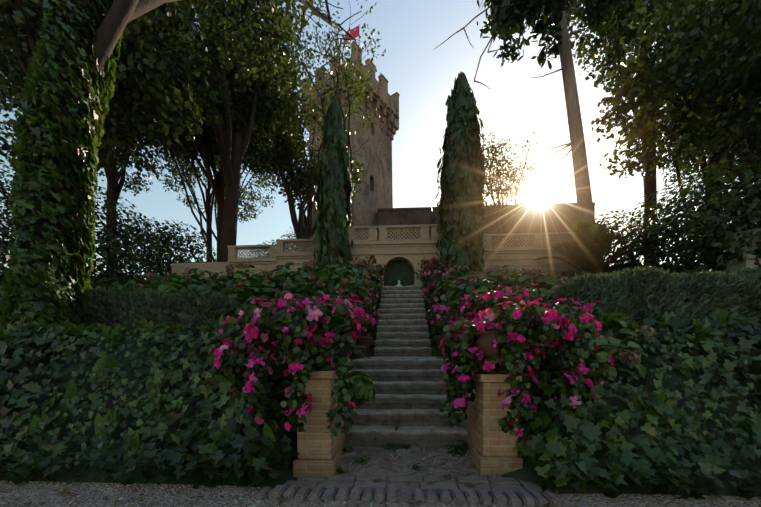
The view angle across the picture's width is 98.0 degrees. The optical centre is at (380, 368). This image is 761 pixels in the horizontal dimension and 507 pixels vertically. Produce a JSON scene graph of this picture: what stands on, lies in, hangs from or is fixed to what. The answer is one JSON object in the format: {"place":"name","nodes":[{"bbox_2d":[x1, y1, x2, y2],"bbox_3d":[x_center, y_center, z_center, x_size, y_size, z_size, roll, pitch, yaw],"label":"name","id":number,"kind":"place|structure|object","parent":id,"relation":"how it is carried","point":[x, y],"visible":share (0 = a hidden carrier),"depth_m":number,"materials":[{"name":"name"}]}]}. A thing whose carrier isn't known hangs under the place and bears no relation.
{"place":"outdoors","nodes":[
{"label":"outdoors","id":0,"kind":"place"},
{"bbox_2d":[0,273,170,285],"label":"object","id":1,"kind":"object","parent":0,"point":[93,278],"depth_m":16.43,"materials":[{"name":"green plant"}]},
{"bbox_2d":[94,259,378,302],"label":"hydrangea left heads","id":2,"kind":"object","parent":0,"point":[268,275],"visible":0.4,"depth_m":8.53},
{"bbox_2d":[208,268,383,436],"bbox_3d":[-0.800,-1.225,6.709,1.885,3.839,8.183,0,0,3],"label":"flowering bush","id":3,"kind":"object","parent":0,"point":[296,321],"depth_m":2.87,"materials":[{"name":"pink plant"}]},
{"bbox_2d":[268,0,385,209],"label":"tree","id":4,"kind":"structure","parent":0,"point":[354,83],"depth_m":20.61,"materials":[{"name":"green plant"}]},
{"bbox_2d":[337,371,374,408],"bbox_3d":[-0.267,0.238,3.622,0.430,0.424,0.402,0,0,3],"label":"hosta","id":5,"kind":"object","parent":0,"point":[360,388],"visible":0.81,"depth_m":3.50,"materials":[{"name":"green plant"}]},
{"bbox_2d":[0,0,755,278],"label":"sky","id":6,"kind":"structure","parent":0,"point":[517,105],"materials":[{"name":"blue"}]},
{"bbox_2d":[0,260,760,506],"bbox_3d":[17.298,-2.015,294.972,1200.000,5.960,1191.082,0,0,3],"label":"ground","id":7,"kind":"structure","parent":0,"point":[402,271],"depth_m":2.80,"materials":[{"name":"green plant"}]},
{"bbox_2d":[0,43,27,161],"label":"oak","id":8,"kind":"object","parent":7,"relation":"on","point":[17,85],"depth_m":16.43,"materials":[{"name":"green plant"}]},
{"bbox_2d":[0,0,122,341],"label":"ivy tree","id":9,"kind":"object","parent":7,"relation":"on","point":[34,97],"visible":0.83,"depth_m":4.54,"materials":[{"name":"green plant"}]},
{"bbox_2d":[0,45,164,195],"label":"tree","id":10,"kind":"object","parent":7,"relation":"on","point":[135,182],"depth_m":29.77,"materials":[{"name":"green plant"}]},
{"bbox_2d":[0,0,236,279],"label":"tree","id":11,"kind":"object","parent":7,"relation":"on","point":[159,90],"depth_m":12.34,"materials":[{"name":"green plant"}]},
{"bbox_2d":[20,3,236,275],"bbox_3d":[-15.222,-14.024,18.932,12.081,19.148,13.514,0,0,3],"label":"tree","id":12,"kind":"object","parent":7,"relation":"on","point":[113,177],"depth_m":18.94,"materials":[{"name":"green plant"}]},
{"bbox_2d":[0,315,278,470],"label":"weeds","id":13,"kind":"object","parent":7,"relation":"on","point":[72,389],"visible":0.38,"depth_m":3.22,"materials":[{"name":"green plant"}]},
{"bbox_2d":[0,321,299,490],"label":"ivy bank","id":14,"kind":"structure","parent":7,"relation":"on","point":[208,460],"depth_m":3.11,"materials":[{"name":"green plant"}]},
{"bbox_2d":[0,161,317,284],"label":"shrubs","id":15,"kind":"object","parent":7,"relation":"on","point":[126,255],"visible":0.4,"depth_m":15.13,"materials":[{"name":"green plant"}]},
{"bbox_2d":[18,0,361,325],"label":"ivy tree","id":16,"kind":"object","parent":7,"relation":"on","point":[185,9],"depth_m":11.12,"materials":[{"name":"green plant"}]},
{"bbox_2d":[84,0,327,94],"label":"ivy tree limb","id":17,"kind":"object","parent":16,"relation":"attached to","point":[112,26],"depth_m":4.91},
{"bbox_2d":[0,275,381,360],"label":"ivy","id":18,"kind":"object","parent":7,"relation":"on","point":[116,285],"visible":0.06,"depth_m":10.26,"materials":[{"name":"green plant"}]},
{"bbox_2d":[155,137,280,261],"bbox_3d":[-17.633,-16.705,37.159,15.093,24.239,15.128,0,0,3],"label":"oak","id":19,"kind":"object","parent":7,"relation":"on","point":[260,182],"depth_m":37.32,"materials":[{"name":"green plant"}]},
{"bbox_2d":[134,0,302,260],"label":"tree","id":20,"kind":"object","parent":7,"relation":"on","point":[218,186],"depth_m":21.73,"materials":[{"name":"green plant"}]},
{"bbox_2d":[133,0,303,260],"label":"tree","id":21,"kind":"object","parent":7,"relation":"on","point":[272,123],"depth_m":17.10,"materials":[{"name":"green plant"}]},
{"bbox_2d":[143,15,296,261],"bbox_3d":[-13.523,-15.479,25.923,13.670,21.800,13.305,0,0,3],"label":"tree","id":22,"kind":"object","parent":7,"relation":"on","point":[208,204],"depth_m":25.56,"materials":[{"name":"brown wood"}]},
{"bbox_2d":[76,260,381,320],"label":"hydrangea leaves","id":23,"kind":"object","parent":7,"relation":"on","point":[242,299],"visible":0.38,"depth_m":8.45,"materials":[{"name":"green plant"}]},
{"bbox_2d":[241,61,327,251],"bbox_3d":[-6.728,-13.981,27.940,8.142,18.796,9.932,0,0,3],"label":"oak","id":24,"kind":"object","parent":7,"relation":"on","point":[309,232],"depth_m":27.30,"materials":[{"name":"green plant"}]},
{"bbox_2d":[283,216,306,245],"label":"conifer","id":25,"kind":"object","parent":7,"relation":"on","point":[293,229],"depth_m":74.87,"materials":[{"name":"green plant"}]},
{"bbox_2d":[236,41,366,250],"bbox_3d":[-5.273,-12.755,23.053,8.948,16.375,9.256,0,0,3],"label":"tree","id":26,"kind":"object","parent":7,"relation":"on","point":[295,138],"depth_m":22.66,"materials":[{"name":"green plant"}]},
{"bbox_2d":[0,447,634,506],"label":"pebbles","id":27,"kind":"object","parent":7,"relation":"on","point":[235,501],"visible":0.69,"depth_m":2.41,"materials":[{"name":"grey gravel"}]},
{"bbox_2d":[293,370,350,478],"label":"pillar","id":28,"kind":"structure","parent":7,"relation":"on","point":[320,445],"depth_m":2.87,"materials":[{"name":"stone"}]},
{"bbox_2d":[305,326,337,370],"bbox_3d":[-0.569,-0.170,3.026,0.380,0.390,0.380,0,0,3],"label":"flower pot","id":29,"kind":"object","parent":28,"relation":"on","point":[315,337],"depth_m":2.85,"materials":[{"name":"ceramic"}]},
{"bbox_2d":[309,90,392,248],"bbox_3d":[-3.440,-17.370,38.914,7.300,25.350,7.300,0,0,37],"label":"tower shaft","id":30,"kind":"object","parent":7,"relation":"on","point":[377,163],"visible":0.31,"depth_m":36.48,"materials":[{"name":"beige stone"}]},
{"bbox_2d":[301,41,399,139],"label":"battlements","id":31,"kind":"object","parent":30,"relation":"on","point":[385,102],"visible":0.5,"depth_m":36.46,"materials":[{"name":"brown stone"}]},
{"bbox_2d":[345,26,358,40],"bbox_3d":[-3.178,-34.045,36.975,1.770,8.000,0.678,0,0,3],"label":"flag","id":32,"kind":"object","parent":31,"relation":"on","point":[355,34],"visible":0.6,"depth_m":36.88,"materials":[{"name":"red fabric"}]},
{"bbox_2d":[312,119,388,238],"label":"tower putlogs","id":33,"kind":"object","parent":30,"relation":"in","point":[363,172],"visible":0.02,"depth_m":37.03,"materials":[{"name":"black"}]},
{"bbox_2d":[349,340,355,359],"bbox_3d":[-0.692,-0.300,5.888,0.506,0.385,0.506,0,0,3],"label":"pot","id":34,"kind":"object","parent":7,"relation":"on","point":[350,354],"visible":0.04,"depth_m":5.81,"materials":[{"name":"ceramic"}]},
{"bbox_2d":[355,346,365,354],"bbox_3d":[-0.539,-0.254,6.781,0.506,0.385,0.506,0,0,3],"label":"pedestal","id":35,"kind":"object","parent":7,"relation":"on","point":[362,348],"visible":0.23,"depth_m":6.62,"materials":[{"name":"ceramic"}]},
{"bbox_2d":[355,336,372,350],"bbox_3d":[-0.437,-0.525,7.676,0.506,0.385,0.506,0,0,3],"label":"pot","id":36,"kind":"object","parent":7,"relation":"on","point":[365,341],"visible":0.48,"depth_m":7.49,"materials":[{"name":"ceramic"}]},
{"bbox_2d":[0,289,760,506],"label":"fallen leaves","id":37,"kind":"object","parent":7,"relation":"on","point":[281,501],"visible":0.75,"depth_m":2.42,"materials":[{"name":"brown plant"}]},
{"bbox_2d":[172,224,601,282],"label":"terrace wall","id":38,"kind":"structure","parent":7,"relation":"on","point":[519,256],"depth_m":14.05,"materials":[{"name":"stone"}]},
{"bbox_2d":[536,223,544,232],"bbox_3d":[6.798,-5.900,14.065,0.380,0.390,0.380,0,0,3],"label":"urn","id":39,"kind":"object","parent":38,"relation":"on","point":[540,227],"depth_m":13.95,"materials":[{"name":"stone"}]},
{"bbox_2d":[351,254,440,285],"bbox_3d":[0.996,-3.505,14.204,4.600,2.280,1.600,0,0,3],"label":"archway","id":40,"kind":"object","parent":7,"relation":"on","point":[413,260],"visible":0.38,"depth_m":13.42,"materials":[{"name":"stone"}]},
{"bbox_2d":[345,285,466,447],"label":"stairs","id":41,"kind":"structure","parent":7,"relation":"on","point":[419,383],"depth_m":4.88,"materials":[{"name":"stone"}]},
{"bbox_2d":[281,446,538,504],"bbox_3d":[0.252,0.977,3.183,1.900,0.056,1.650,0,0,3],"label":"paving bed","id":42,"kind":"object","parent":7,"relation":"on","point":[356,468],"visible":0.23,"depth_m":3.26,"materials":[{"name":"grey stone"}]},
{"bbox_2d":[336,391,474,482],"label":"paving weeds","id":43,"kind":"object","parent":42,"relation":"on","point":[455,451],"visible":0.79,"depth_m":3.66,"materials":[{"name":"green plant"}]},
{"bbox_2d":[255,485,560,506],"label":"cobble edging","id":44,"kind":"object","parent":42,"relation":"on","point":[497,497],"visible":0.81,"depth_m":2.38,"materials":[{"name":"grey stone"}]},
{"bbox_2d":[283,446,557,494],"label":"paving bricks","id":45,"kind":"object","parent":42,"relation":"on","point":[399,483],"visible":0.71,"depth_m":2.74,"materials":[{"name":"grey stone"}]},
{"bbox_2d":[426,278,437,286],"bbox_3d":[1.653,-2.572,10.359,0.506,0.385,0.506,0,0,3],"label":"pot","id":46,"kind":"object","parent":7,"relation":"on","point":[430,282],"visible":0.21,"depth_m":10.18,"materials":[{"name":"ceramic"}]},
{"bbox_2d":[434,335,445,346],"bbox_3d":[1.495,-0.545,7.663,0.506,0.385,0.506,0,0,3],"label":"pot","id":47,"kind":"object","parent":7,"relation":"on","point":[437,339],"visible":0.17,"depth_m":7.56,"materials":[{"name":"ceramic"}]},
{"bbox_2d":[378,202,594,246],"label":"curtain wall","id":48,"kind":"structure","parent":7,"relation":"on","point":[566,218],"depth_m":35.52,"materials":[{"name":"stone"}]},
{"bbox_2d":[464,374,522,474],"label":"pillar","id":49,"kind":"structure","parent":7,"relation":"on","point":[491,445],"depth_m":2.96,"materials":[{"name":"stone"}]},
{"bbox_2d":[475,330,506,373],"bbox_3d":[1.085,-0.140,3.115,0.380,0.390,0.380,0,0,3],"label":"flower pot","id":50,"kind":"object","parent":49,"relation":"on","point":[485,340],"depth_m":3.00,"materials":[{"name":"ceramic"}]},
{"bbox_2d":[431,265,560,321],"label":"hydrangea leaves","id":51,"kind":"object","parent":7,"relation":"on","point":[541,280],"depth_m":7.20,"materials":[{"name":"green plant"}]},
{"bbox_2d":[422,269,631,436],"bbox_3d":[2.006,-1.095,6.699,2.467,3.985,8.294,0,0,3],"label":"bush","id":52,"kind":"object","parent":7,"relation":"on","point":[512,352],"depth_m":3.02,"materials":[{"name":"pink plant"}]},
{"bbox_2d":[435,0,630,229],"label":"tall pine","id":53,"kind":"object","parent":7,"relation":"on","point":[530,13],"depth_m":15.20,"materials":[{"name":"brown plant"}]},
{"bbox_2d":[420,269,727,357],"bbox_3d":[8.987,-2.649,9.501,15.501,5.331,8.804,0,0,3],"label":"ivy","id":54,"kind":"object","parent":7,"relation":"on","point":[436,350],"depth_m":9.63,"materials":[{"name":"green plant"}]},
{"bbox_2d":[354,254,449,286],"bbox_3d":[0.861,-3.424,12.089,3.554,1.063,2.056,0,0,3],"label":"flowering bush","id":55,"kind":"object","parent":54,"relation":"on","point":[438,264],"depth_m":11.49,"materials":[{"name":"plant"}]},
{"bbox_2d":[533,217,667,274],"bbox_3d":[8.370,-3.951,12.732,4.210,3.172,4.732,0,0,3],"label":"palm","id":56,"kind":"object","parent":7,"relation":"on","point":[580,250],"depth_m":11.89,"materials":[{"name":"green plant"}]},
{"bbox_2d":[586,313,648,386],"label":"lime bush leaves","id":57,"kind":"object","parent":7,"relation":"on","point":[603,339],"visible":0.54,"depth_m":3.23,"materials":[{"name":"green plant"}]},
{"bbox_2d":[546,0,712,265],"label":"tree","id":58,"kind":"object","parent":7,"relation":"on","point":[608,46],"depth_m":17.83,"materials":[{"name":"green plant"}]},
{"bbox_2d":[505,314,760,499],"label":"ivy bank","id":59,"kind":"structure","parent":7,"relation":"on","point":[612,472],"depth_m":2.79,"materials":[{"name":"green plant"}]},
{"bbox_2d":[592,0,704,263],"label":"tree","id":60,"kind":"object","parent":7,"relation":"on","point":[607,79],"depth_m":19.40,"materials":[{"name":"green plant"}]},
{"bbox_2d":[546,264,760,337],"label":"hedge sprigs","id":61,"kind":"object","parent":7,"relation":"on","point":[635,293],"visible":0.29,"depth_m":4.46,"materials":[{"name":"green plant"}]},
{"bbox_2d":[591,0,757,267],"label":"tree","id":62,"kind":"object","parent":7,"relation":"on","point":[631,92],"depth_m":13.70,"materials":[{"name":"green plant"}]},
{"bbox_2d":[590,148,760,273],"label":"shrubs","id":63,"kind":"object","parent":7,"relation":"on","point":[729,221],"visible":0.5,"depth_m":10.33,"materials":[{"name":"green plant"}]},
{"bbox_2d":[612,114,759,221],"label":"tree","id":64,"kind":"object","parent":7,"relation":"on","point":[686,170],"depth_m":29.68,"materials":[{"name":"green plant"}]},
{"bbox_2d":[723,228,760,273],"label":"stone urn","id":65,"kind":"object","parent":7,"relation":"on","point":[749,260],"visible":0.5,"depth_m":9.16,"materials":[{"name":"grey stone"}]},
{"bbox_2d":[442,265,567,298],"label":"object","id":66,"kind":"object","parent":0,"point":[538,271],"depth_m":7.32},
{"bbox_2d":[481,127,540,246],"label":"tree","id":67,"kind":"object","parent":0,"point":[497,175],"depth_m":24.08,"materials":[{"name":"green plant"}]},
{"bbox_2d":[505,161,570,227],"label":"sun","id":68,"kind":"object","parent":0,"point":[540,194],"visible":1,"depth_m":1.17,"materials":[{"name":"white"}]},
{"bbox_2d":[588,317,656,364],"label":"lime bush heads","id":69,"kind":"object","parent":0,"point":[635,358],"visible":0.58,"depth_m":3.14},
{"bbox_2d":[537,308,760,452],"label":"ivy leaves","id":70,"kind":"object","parent":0,"point":[723,316],"visible":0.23,"depth_m":2.93,"materials":[{"name":"green plant"}]},
{"bbox_2d":[605,264,725,272],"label":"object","id":71,"kind":"object","parent":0,"point":[696,269],"visible":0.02,"depth_m":10.22,"materials":[{"name":"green plant"}]},
{"bbox_2d":[627,0,760,252],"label":"tree","id":72,"kind":"object","parent":71,"relation":"on","point":[680,71],"depth_m":9.83,"materials":[{"name":"green plant"}]},
{"bbox_3d":[-5.899,-0.610,5.917,6.160,1.030,0.610,0,0,3],"label":"hedge","id":73,"kind":"object","parent":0,"visible":0},
{"bbox_2d":[0,284,238,338],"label":"hedge sprigs","id":74,"kind":"object","parent":73,"relation":"on","point":[199,304],"visible":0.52,"depth_m":5.37,"materials":[{"name":"green plant"}]},
{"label":"cypress","id":75,"kind":"object","parent":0,"visible":0},
{"bbox_2d":[312,96,356,276],"bbox_3d":[-1.890,-6.808,13.600,1.716,8.488,1.758,0,0,3],"label":"cypress","id":76,"kind":"object","parent":75,"relation":"attached to","point":[335,191],"visible":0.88,"depth_m":13.15,"materials":[{"name":"green plant"}]},
{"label":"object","id":77,"kind":"object","parent":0,"visible":0},
{"bbox_2d":[431,71,491,276],"bbox_3d":[2.934,-6.648,12.200,2.041,8.205,2.008,0,0,3],"label":"cypress","id":78,"kind":"object","parent":77,"relation":"attached to","point":[461,210],"depth_m":11.66,"materials":[{"name":"green plant"}]}
]}

